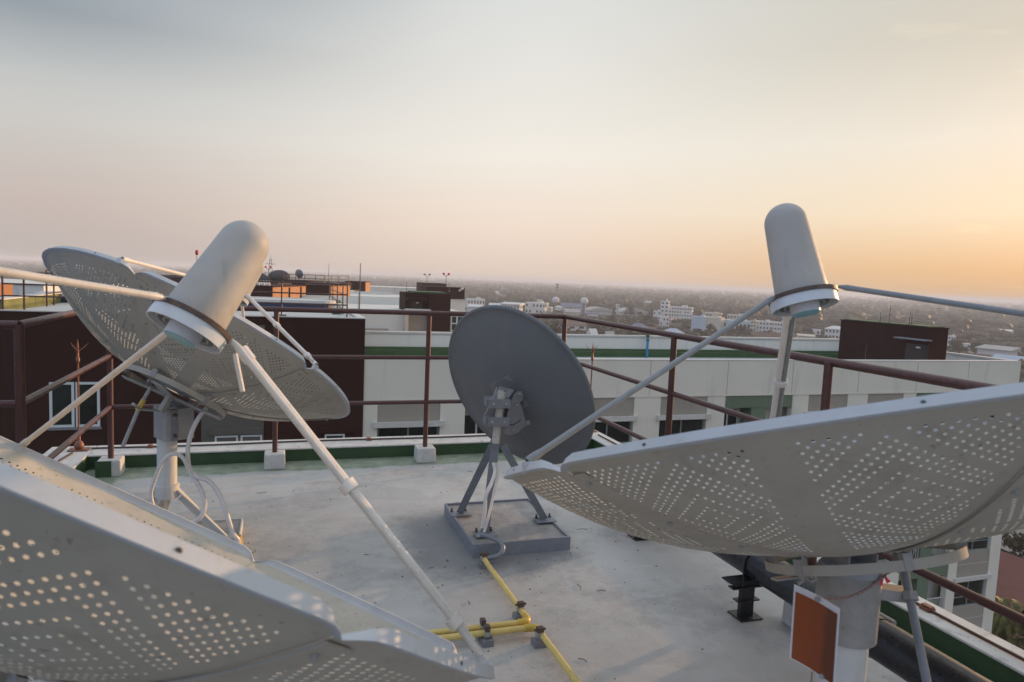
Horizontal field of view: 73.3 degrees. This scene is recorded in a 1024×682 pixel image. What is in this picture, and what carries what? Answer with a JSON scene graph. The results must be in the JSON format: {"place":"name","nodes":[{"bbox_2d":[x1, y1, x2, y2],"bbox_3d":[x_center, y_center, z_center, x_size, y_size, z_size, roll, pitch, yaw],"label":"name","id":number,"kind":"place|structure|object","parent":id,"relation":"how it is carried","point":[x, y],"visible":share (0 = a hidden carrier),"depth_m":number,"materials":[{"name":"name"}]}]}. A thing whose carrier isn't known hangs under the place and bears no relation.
{"place":"outdoors","nodes":[
{"label":"outdoors","id":0,"kind":"place"},
{"bbox_2d":[0,278,127,294],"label":"apartment building","id":1,"kind":"structure","parent":0,"point":[18,289],"depth_m":60.04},
{"bbox_2d":[0,283,350,297],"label":"apartment building","id":2,"kind":"structure","parent":0,"point":[304,288],"depth_m":62.28,"materials":[{"name":"concrete"}]},
{"bbox_2d":[345,281,369,291],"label":"apartment building","id":3,"kind":"structure","parent":0,"point":[365,286],"depth_m":106.78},
{"bbox_2d":[302,291,465,331],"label":"apartment building","id":4,"kind":"structure","parent":0,"point":[425,300],"depth_m":57.73,"materials":[{"name":"white concrete"}]},
{"bbox_2d":[411,301,422,308],"bbox_3d":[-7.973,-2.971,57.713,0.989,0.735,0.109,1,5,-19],"label":"stair door","id":5,"kind":"structure","parent":4,"relation":"in","point":[414,304],"depth_m":57.72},
{"bbox_2d":[450,316,462,330],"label":"window","id":6,"kind":"structure","parent":4,"relation":"in","point":[456,317],"depth_m":58.56,"materials":[{"name":"glass"}]},
{"bbox_2d":[350,286,465,310],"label":"apartment building","id":7,"kind":"structure","parent":0,"point":[458,302],"depth_m":89.06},
{"bbox_2d":[465,297,484,311],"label":"house","id":8,"kind":"structure","parent":0,"point":[478,300],"depth_m":507.37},
{"bbox_2d":[467,304,482,311],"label":"house","id":9,"kind":"structure","parent":0,"point":[471,306],"depth_m":492.37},
{"bbox_2d":[0,0,1023,302],"label":"sky","id":10,"kind":"structure","parent":0,"point":[649,143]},
{"bbox_2d":[500,302,524,310],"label":"house","id":11,"kind":"structure","parent":0,"point":[517,305],"depth_m":485.89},
{"bbox_2d":[13,260,1023,557],"bbox_3d":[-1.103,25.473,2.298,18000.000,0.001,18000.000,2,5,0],"label":"ground","id":12,"kind":"structure","parent":0,"point":[727,334],"depth_m":561.17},
{"bbox_2d":[118,275,353,292],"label":"apartment building","id":13,"kind":"structure","parent":12,"relation":"on","point":[293,280],"depth_m":90.37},
{"bbox_2d":[259,271,271,280],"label":"distant dish","id":14,"kind":"object","parent":13,"relation":"on","point":[263,276],"visible":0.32,"depth_m":90.75,"materials":[{"name":"grey paint"}]},
{"bbox_2d":[268,270,288,280],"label":"distant dish","id":15,"kind":"object","parent":13,"relation":"on","point":[275,275],"visible":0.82,"depth_m":91.94,"materials":[{"name":"grey paint"}]},
{"bbox_2d":[295,269,302,279],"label":"distant dish","id":16,"kind":"object","parent":13,"relation":"on","point":[298,271],"visible":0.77,"depth_m":94.86,"materials":[{"name":"grey paint"}]},
{"bbox_2d":[283,273,342,282],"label":"roof railing","id":17,"kind":"object","parent":13,"relation":"on","point":[304,278],"visible":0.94,"depth_m":90.50,"materials":[{"name":"metal"}]},
{"bbox_2d":[370,282,446,294],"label":"apartment building","id":18,"kind":"structure","parent":12,"relation":"on","point":[395,290],"depth_m":152.40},
{"bbox_2d":[0,449,992,681],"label":"rooftop floor","id":19,"kind":"structure","parent":12,"relation":"on","point":[669,618],"depth_m":3.75,"materials":[{"name":"concrete"}]},
{"bbox_2d":[0,446,96,547],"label":"parapet wall","id":20,"kind":"structure","parent":19,"relation":"on","point":[78,461],"depth_m":5.22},
{"bbox_2d":[42,452,72,479],"bbox_3d":[-3.162,0.935,4.552,0.078,0.025,1.601,1,5,-16],"label":"lightning cable","id":21,"kind":"object","parent":20,"relation":"on","point":[65,456],"visible":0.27,"depth_m":5.17,"materials":[{"name":"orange metal"}]},
{"bbox_2d":[67,339,90,451],"bbox_3d":[-3.385,0.422,5.364,0.140,0.879,0.125,1,5,-19],"label":"lightning rod","id":22,"kind":"object","parent":20,"relation":"on","point":[78,445],"visible":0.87,"depth_m":5.38,"materials":[{"name":"orange metal"}]},
{"bbox_2d":[42,246,349,560],"bbox_3d":[-1.666,0.364,3.732,1.602,1.661,1.507,2,5,0],"label":"dish","id":23,"kind":"object","parent":19,"relation":"on","point":[191,378],"visible":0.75,"depth_m":3.34,"materials":[{"name":"paint"}]},
{"bbox_2d":[0,220,494,681],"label":"dish","id":24,"kind":"object","parent":19,"relation":"on","point":[106,546],"visible":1,"depth_m":0.95,"materials":[{"name":"white metal"}]},
{"bbox_2d":[87,433,592,468],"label":"parapet wall","id":25,"kind":"structure","parent":19,"relation":"on","point":[231,454],"depth_m":5.83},
{"bbox_2d":[91,435,486,448],"bbox_3d":[-1.335,0.873,6.124,4.220,0.025,0.050,1,5,-19],"label":"lightning cable","id":26,"kind":"object","parent":25,"relation":"on","point":[152,445],"visible":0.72,"depth_m":5.93,"materials":[{"name":"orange metal"}]},
{"bbox_2d":[191,467,702,679],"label":"roof litter","id":27,"kind":"object","parent":19,"relation":"on","point":[480,573],"visible":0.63,"depth_m":3.89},
{"bbox_2d":[428,551,530,640],"bbox_3d":[-0.114,1.261,3.326,0.497,0.083,0.984,4,5,20],"label":"yellow conduit","id":28,"kind":"object","parent":19,"relation":"on","point":[520,616],"visible":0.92,"depth_m":3.22,"materials":[{"name":"plastic"}]},
{"bbox_2d":[438,623,580,681],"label":"yellow conduit","id":29,"kind":"object","parent":19,"relation":"on","point":[540,639],"visible":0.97,"depth_m":3.00,"materials":[{"name":"plastic"}]},
{"bbox_2d":[0,303,1023,626],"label":"guard railing","id":30,"kind":"object","parent":19,"relation":"on","point":[112,465],"visible":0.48,"depth_m":4.39,"materials":[{"name":"metal"}]},
{"bbox_2d":[444,305,595,560],"bbox_3d":[0.019,0.502,4.215,0.657,1.446,0.994,0,6,-22],"label":"solid dish","id":31,"kind":"object","parent":19,"relation":"on","point":[521,383],"visible":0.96,"depth_m":4.05,"materials":[{"name":"grey paint"}]},
{"bbox_2d":[627,526,646,540],"bbox_3d":[0.823,1.068,4.359,0.250,0.362,0.110,1,5,-19],"label":"pipe stand","id":32,"kind":"object","parent":19,"relation":"on","point":[635,538],"visible":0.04,"depth_m":4.33,"materials":[{"name":"black metal"}]},
{"bbox_2d":[722,555,762,622],"bbox_3d":[1.153,1.171,3.368,0.250,0.362,0.110,1,5,-19],"label":"pipe stand","id":33,"kind":"object","parent":19,"relation":"on","point":[745,586],"visible":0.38,"depth_m":3.36,"materials":[{"name":"black metal"}]},
{"bbox_2d":[504,203,1023,681],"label":"dish","id":34,"kind":"object","parent":19,"relation":"on","point":[773,474],"visible":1,"depth_m":1.48,"materials":[{"name":"grey metal"}]},
{"bbox_2d":[789,573,889,681],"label":"hanging sheet","id":35,"kind":"object","parent":34,"relation":"hanging from","point":[814,633],"visible":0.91,"depth_m":1.78,"materials":[{"name":"metal"}]},
{"bbox_2d":[880,575,890,585],"bbox_3d":[1.055,0.678,1.950,0.036,0.032,0.006,2,5,0],"label":"tape scrap","id":36,"kind":"object","parent":34,"relation":"attached to","point":[887,580],"visible":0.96,"depth_m":1.95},
{"bbox_2d":[615,476,991,681],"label":"black pipe","id":37,"kind":"object","parent":19,"relation":"on","point":[893,650],"visible":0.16,"depth_m":2.54,"materials":[{"name":"plastic"}]},
{"bbox_2d":[592,431,1023,681],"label":"parapet wall","id":38,"kind":"structure","parent":19,"relation":"on","point":[982,657],"depth_m":3.07,"materials":[{"name":"concrete"}]},
{"bbox_2d":[586,343,596,431],"bbox_3d":[0.791,0.459,6.846,0.140,0.899,0.125,1,5,-19],"label":"lightning rod","id":39,"kind":"object","parent":38,"relation":"on","point":[593,350],"visible":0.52,"depth_m":6.83,"materials":[{"name":"orange metal"}]},
{"bbox_2d":[598,434,1023,660],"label":"lightning cable","id":40,"kind":"object","parent":38,"relation":"on","point":[926,607],"visible":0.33,"depth_m":3.13,"materials":[{"name":"orange metal"}]},
{"bbox_2d":[0,290,1021,632],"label":"apartment building","id":41,"kind":"structure","parent":12,"relation":"on","point":[738,380],"depth_m":27.82,"materials":[{"name":"concrete"}]},
{"bbox_2d":[49,382,74,427],"bbox_3d":[-13.972,1.980,21.367,0.670,1.420,0.060,1,5,-19],"label":"window","id":42,"kind":"structure","parent":41,"relation":"in","point":[62,396],"depth_m":21.36,"materials":[{"name":"glass"}]},
{"bbox_2d":[75,382,99,426],"bbox_3d":[-13.304,1.988,21.591,0.660,1.420,0.060,1,5,-19],"label":"window","id":43,"kind":"structure","parent":41,"relation":"in","point":[90,407],"depth_m":21.60,"materials":[{"name":"glass"}]},
{"bbox_2d":[1,270,347,316],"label":"roof railing","id":44,"kind":"object","parent":41,"relation":"on","point":[54,292],"visible":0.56,"depth_m":23.29,"materials":[{"name":"metal"}]},
{"bbox_2d":[215,435,237,441],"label":"window","id":45,"kind":"structure","parent":41,"relation":"in","point":[236,436],"depth_m":22.93,"materials":[{"name":"white metal"}]},
{"bbox_2d":[241,435,261,440],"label":"window","id":46,"kind":"structure","parent":41,"relation":"in","point":[242,436],"depth_m":23.18,"materials":[{"name":"white metal"}]},
{"bbox_2d":[325,434,344,437],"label":"window","id":47,"kind":"structure","parent":41,"relation":"in","point":[326,435],"depth_m":24.08,"materials":[{"name":"white glass"}]},
{"bbox_2d":[359,263,360,314],"bbox_3d":[-5.909,-2.015,26.724,0.148,2.000,0.148,0,6,-22],"label":"roof rod","id":48,"kind":"object","parent":41,"relation":"on","point":[359,286],"visible":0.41,"depth_m":26.70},
{"bbox_2d":[377,427,437,436],"bbox_3d":[-3.825,3.796,25.182,2.220,1.415,0.060,1,5,-19],"label":"window","id":49,"kind":"structure","parent":41,"relation":"in","point":[404,431],"depth_m":25.10,"materials":[{"name":"glass"}]},
{"bbox_2d":[464,414,483,433],"bbox_3d":[-1.405,3.765,26.601,1.090,1.950,0.060,1,5,-19],"label":"window","id":50,"kind":"structure","parent":41,"relation":"in","point":[470,427],"depth_m":26.48,"materials":[{"name":"glass"}]},
{"bbox_2d":[594,421,630,442],"bbox_3d":[3.788,3.896,27.733,2.140,1.415,0.060,1,5,-19],"label":"window","id":51,"kind":"structure","parent":41,"relation":"in","point":[601,427],"depth_m":27.85,"materials":[{"name":"glass"}]},
{"bbox_2d":[645,334,649,357],"bbox_3d":[7.895,0.299,40.115,0.234,1.360,0.240,2,5,0],"label":"vent pipe","id":52,"kind":"object","parent":41,"relation":"on","point":[647,343],"visible":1,"depth_m":40.06,"materials":[{"name":"blue plastic"}]},
{"bbox_2d":[659,419,703,436],"bbox_3d":[7.036,3.938,28.821,2.170,1.415,0.060,1,5,-19],"label":"window","id":53,"kind":"structure","parent":41,"relation":"in","point":[678,426],"depth_m":28.81,"materials":[{"name":"glass"}]},
{"bbox_2d":[724,408,738,425],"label":"window","id":54,"kind":"structure","parent":41,"relation":"in","point":[728,419],"depth_m":30.23,"materials":[{"name":"glass"}]},
{"bbox_2d":[905,345,926,359],"bbox_3d":[20.305,1.116,34.669,0.017,1.775,1.147,1,5,-19],"label":"stair door","id":55,"kind":"structure","parent":41,"relation":"in","point":[912,353],"depth_m":34.64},
{"bbox_2d":[953,579,983,606],"bbox_3d":[23.253,12.812,35.161,2.130,1.415,0.060,1,5,-19],"label":"window","id":56,"kind":"structure","parent":41,"relation":"in","point":[976,586],"depth_m":35.19,"materials":[{"name":"glass"}]},
{"bbox_2d":[967,537,987,550],"bbox_3d":[23.378,9.927,34.901,2.130,1.415,0.060,1,5,-19],"label":"window","id":57,"kind":"structure","parent":41,"relation":"in","point":[982,543],"depth_m":35.07,"materials":[{"name":"glass"}]},
{"bbox_2d":[0,259,1023,429],"bbox_3d":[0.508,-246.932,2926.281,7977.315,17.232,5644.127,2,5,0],"label":"distant woods","id":58,"kind":"object","parent":12,"relation":"on","point":[608,295],"visible":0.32,"depth_m":848.68,"materials":[{"name":"green plant"}]},
{"bbox_2d":[965,334,973,340],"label":"broadleaf tree","id":59,"kind":"object","parent":58,"relation":"on","point":[969,336],"visible":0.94,"depth_m":378.28,"materials":[{"name":"green plant"}]},
{"bbox_2d":[552,297,558,304],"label":"radome","id":60,"kind":"object","parent":12,"relation":"on","point":[555,300],"visible":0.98,"depth_m":624.73,"materials":[{"name":"plastic"}]},
{"bbox_2d":[550,321,568,333],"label":"broadleaf tree","id":61,"kind":"object","parent":12,"relation":"on","point":[554,326],"visible":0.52,"depth_m":251.14,"materials":[{"name":"green plant"}]},
{"bbox_2d":[580,297,587,315],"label":"water tower","id":62,"kind":"structure","parent":12,"relation":"on","point":[584,300],"depth_m":528.62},
{"bbox_2d":[590,325,602,333],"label":"broadleaf tree","id":63,"kind":"object","parent":12,"relation":"on","point":[598,327],"visible":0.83,"depth_m":331.65,"materials":[{"name":"green plant"}]},
{"bbox_2d":[585,307,612,314],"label":"hangar","id":64,"kind":"structure","parent":12,"relation":"on","point":[603,311],"depth_m":558.91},
{"bbox_2d":[606,316,616,322],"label":"broadleaf tree","id":65,"kind":"object","parent":12,"relation":"on","point":[611,318],"visible":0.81,"depth_m":402.10,"materials":[{"name":"green plant"}]},
{"bbox_2d":[624,307,634,315],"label":"broadleaf tree","id":66,"kind":"object","parent":12,"relation":"on","point":[631,310],"visible":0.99,"depth_m":542.81,"materials":[{"name":"green plant"}]},
{"bbox_2d":[615,308,647,315],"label":"hangar","id":67,"kind":"structure","parent":12,"relation":"on","point":[621,311],"depth_m":546.17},
{"bbox_2d":[625,330,640,334],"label":"broadleaf tree","id":68,"kind":"object","parent":12,"relation":"on","point":[628,332],"visible":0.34,"depth_m":284.88,"materials":[{"name":"green plant"}]},
{"bbox_2d":[642,315,654,322],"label":"broadleaf tree","id":69,"kind":"object","parent":12,"relation":"on","point":[645,318],"visible":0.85,"depth_m":429.00,"materials":[{"name":"green plant"}]},
{"bbox_2d":[700,331,708,335],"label":"broadleaf tree","id":70,"kind":"object","parent":12,"relation":"on","point":[704,334],"visible":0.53,"depth_m":306.08,"materials":[{"name":"green plant"}]},
{"bbox_2d":[705,323,716,333],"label":"broadleaf tree","id":71,"kind":"object","parent":12,"relation":"on","point":[710,326],"visible":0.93,"depth_m":351.66,"materials":[{"name":"green plant"}]},
{"bbox_2d":[735,325,750,334],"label":"broadleaf tree","id":72,"kind":"object","parent":12,"relation":"on","point":[740,329],"visible":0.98,"depth_m":361.78,"materials":[{"name":"green plant"}]},
{"bbox_2d":[800,327,812,333],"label":"broadleaf tree","id":73,"kind":"object","parent":12,"relation":"on","point":[807,330],"visible":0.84,"depth_m":386.73,"materials":[{"name":"green plant"}]},
{"bbox_2d":[808,313,818,323],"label":"broadleaf tree","id":74,"kind":"object","parent":12,"relation":"on","point":[814,319],"visible":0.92,"depth_m":509.07,"materials":[{"name":"green plant"}]},
{"bbox_2d":[831,321,840,326],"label":"building","id":75,"kind":"structure","parent":12,"relation":"on","point":[836,323],"depth_m":453.31,"materials":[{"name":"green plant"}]},
{"bbox_2d":[947,341,963,351],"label":"broadleaf tree","id":76,"kind":"object","parent":12,"relation":"on","point":[951,345],"visible":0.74,"depth_m":298.65,"materials":[{"name":"green plant"}]},
{"bbox_2d":[948,338,964,351],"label":"broadleaf tree","id":77,"kind":"object","parent":12,"relation":"on","point":[956,347],"visible":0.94,"depth_m":298.52,"materials":[{"name":"green plant"}]},
{"bbox_2d":[958,346,969,352],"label":"broadleaf tree","id":78,"kind":"object","parent":12,"relation":"on","point":[964,349],"visible":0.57,"depth_m":295.39,"materials":[{"name":"green plant"}]},
{"bbox_2d":[968,342,983,352],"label":"broadleaf tree","id":79,"kind":"object","parent":12,"relation":"on","point":[973,346],"visible":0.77,"depth_m":311.09,"materials":[{"name":"green plant"}]},
{"bbox_2d":[990,331,999,336],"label":"broadleaf tree","id":80,"kind":"object","parent":12,"relation":"on","point":[993,333],"visible":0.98,"depth_m":462.00,"materials":[{"name":"green plant"}]},
{"bbox_2d":[975,344,1020,356],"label":"house","id":81,"kind":"structure","parent":12,"relation":"on","point":[992,350],"depth_m":299.52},
{"bbox_2d":[991,596,1023,646],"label":"palm tree","id":82,"kind":"object","parent":12,"relation":"on","point":[998,620],"visible":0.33,"depth_m":42.23,"materials":[{"name":"green plant"}]},
{"bbox_2d":[992,610,1023,647],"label":"broadleaf tree","id":83,"kind":"object","parent":12,"relation":"on","point":[1000,635],"visible":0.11,"depth_m":41.43,"materials":[{"name":"green plant"}]},
{"bbox_2d":[992,625,1023,649],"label":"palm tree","id":84,"kind":"object","parent":12,"relation":"on","point":[1011,641],"visible":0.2,"depth_m":41.14,"materials":[{"name":"green plant"}]},
{"bbox_2d":[995,616,1021,640],"bbox_3d":[32.651,20.211,43.737,6.459,5.954,6.616,2,5,0],"label":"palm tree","id":85,"kind":"object","parent":12,"relation":"on","point":[1013,624],"visible":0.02,"depth_m":42.46,"materials":[{"name":"green plant"}]},
{"bbox_2d":[995,551,1023,611],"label":"house","id":86,"kind":"structure","parent":12,"relation":"on","point":[1010,581],"depth_m":53.24,"materials":[{"name":"paint"}]},
{"bbox_2d":[1001,525,1023,554],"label":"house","id":87,"kind":"structure","parent":12,"relation":"on","point":[1006,548],"depth_m":70.26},
{"bbox_2d":[1001,531,1023,557],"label":"broadleaf tree","id":88,"kind":"object","parent":12,"relation":"on","point":[1017,545],"visible":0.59,"depth_m":63.48,"materials":[{"name":"green plant"}]},
{"bbox_2d":[525,301,548,313],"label":"house","id":89,"kind":"structure","parent":0,"point":[538,307],"depth_m":508.26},
{"bbox_2d":[559,303,582,309],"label":"house","id":90,"kind":"structure","parent":0,"point":[571,305],"depth_m":632.22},
{"bbox_2d":[563,309,580,315],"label":"house","id":91,"kind":"structure","parent":0,"point":[576,312],"depth_m":522.96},
{"bbox_2d":[557,320,587,329],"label":"house","id":92,"kind":"structure","parent":0,"point":[573,325],"depth_m":363.82,"materials":[{"name":"white tile"}]},
{"bbox_2d":[586,329,597,333],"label":"house","id":93,"kind":"structure","parent":0,"point":[591,331],"depth_m":319.92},
{"bbox_2d":[587,312,598,316],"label":"house","id":94,"kind":"structure","parent":0,"point":[593,314],"depth_m":520.07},
{"bbox_2d":[604,331,614,334],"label":"house","id":95,"kind":"structure","parent":0,"point":[609,333],"depth_m":312.33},
{"bbox_2d":[633,323,647,327],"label":"house","id":96,"kind":"structure","parent":0,"point":[639,324],"depth_m":391.12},
{"bbox_2d":[653,310,660,319],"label":"house","id":97,"kind":"structure","parent":0,"point":[656,313],"depth_m":498.02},
{"bbox_2d":[659,317,668,325],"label":"house","id":98,"kind":"structure","parent":0,"point":[663,321],"depth_m":436.13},
{"bbox_2d":[660,299,669,316],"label":"house","id":99,"kind":"structure","parent":0,"point":[665,308],"depth_m":502.18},
{"bbox_2d":[664,328,684,333],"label":"house","id":100,"kind":"structure","parent":0,"point":[674,330],"depth_m":342.63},
{"bbox_2d":[669,305,693,318],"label":"house","id":101,"kind":"structure","parent":0,"point":[682,312],"depth_m":511.49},
{"bbox_2d":[691,315,707,330],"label":"house","id":102,"kind":"structure","parent":0,"point":[698,322],"depth_m":398.70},
{"bbox_2d":[703,312,722,316],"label":"house","id":103,"kind":"structure","parent":0,"point":[711,314],"depth_m":517.48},
{"bbox_2d":[706,316,724,330],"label":"house","id":104,"kind":"structure","parent":0,"point":[717,322],"depth_m":394.76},
{"bbox_2d":[727,314,742,319],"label":"house","id":105,"kind":"structure","parent":0,"point":[732,316],"depth_m":502.83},
{"bbox_2d":[724,319,750,329],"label":"house","id":106,"kind":"structure","parent":0,"point":[742,323],"depth_m":393.51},
{"bbox_2d":[750,318,756,331],"bbox_3d":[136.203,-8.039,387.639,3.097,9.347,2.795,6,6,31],"label":"house","id":107,"kind":"structure","parent":0,"point":[753,326],"depth_m":386.47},
{"bbox_2d":[751,332,773,336],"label":"house","id":108,"kind":"structure","parent":0,"point":[761,334],"depth_m":345.95,"materials":[{"name":"white tile"}]},
{"bbox_2d":[757,320,773,331],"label":"house","id":109,"kind":"structure","parent":0,"point":[766,325],"depth_m":395.06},
{"bbox_2d":[772,322,781,332],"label":"house","id":110,"kind":"structure","parent":0,"point":[777,327],"depth_m":392.28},
{"bbox_2d":[772,332,797,337],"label":"house","id":111,"kind":"structure","parent":0,"point":[777,335],"depth_m":346.21,"materials":[{"name":"white tile"}]},
{"bbox_2d":[796,333,815,337],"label":"house","id":112,"kind":"structure","parent":0,"point":[806,335],"depth_m":358.74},
{"bbox_2d":[813,329,820,334],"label":"house","id":113,"kind":"structure","parent":0,"point":[817,331],"depth_m":400.99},
{"bbox_2d":[825,326,839,337],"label":"house","id":114,"kind":"structure","parent":0,"point":[833,331],"depth_m":376.72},
{"bbox_2d":[947,334,955,349],"bbox_3d":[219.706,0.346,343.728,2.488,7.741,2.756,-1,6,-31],"label":"house","id":115,"kind":"structure","parent":0,"point":[951,337],"depth_m":343.13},
{"bbox_2d":[952,343,972,352],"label":"house","id":116,"kind":"structure","parent":0,"point":[965,344],"depth_m":321.30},
{"bbox_2d":[961,352,991,356],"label":"house","id":117,"kind":"structure","parent":0,"point":[986,355],"depth_m":271.23,"materials":[{"name":"white tile"}]},
{"bbox_2d":[993,354,1023,360],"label":"house","id":118,"kind":"structure","parent":0,"point":[1010,357],"depth_m":279.49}
]}

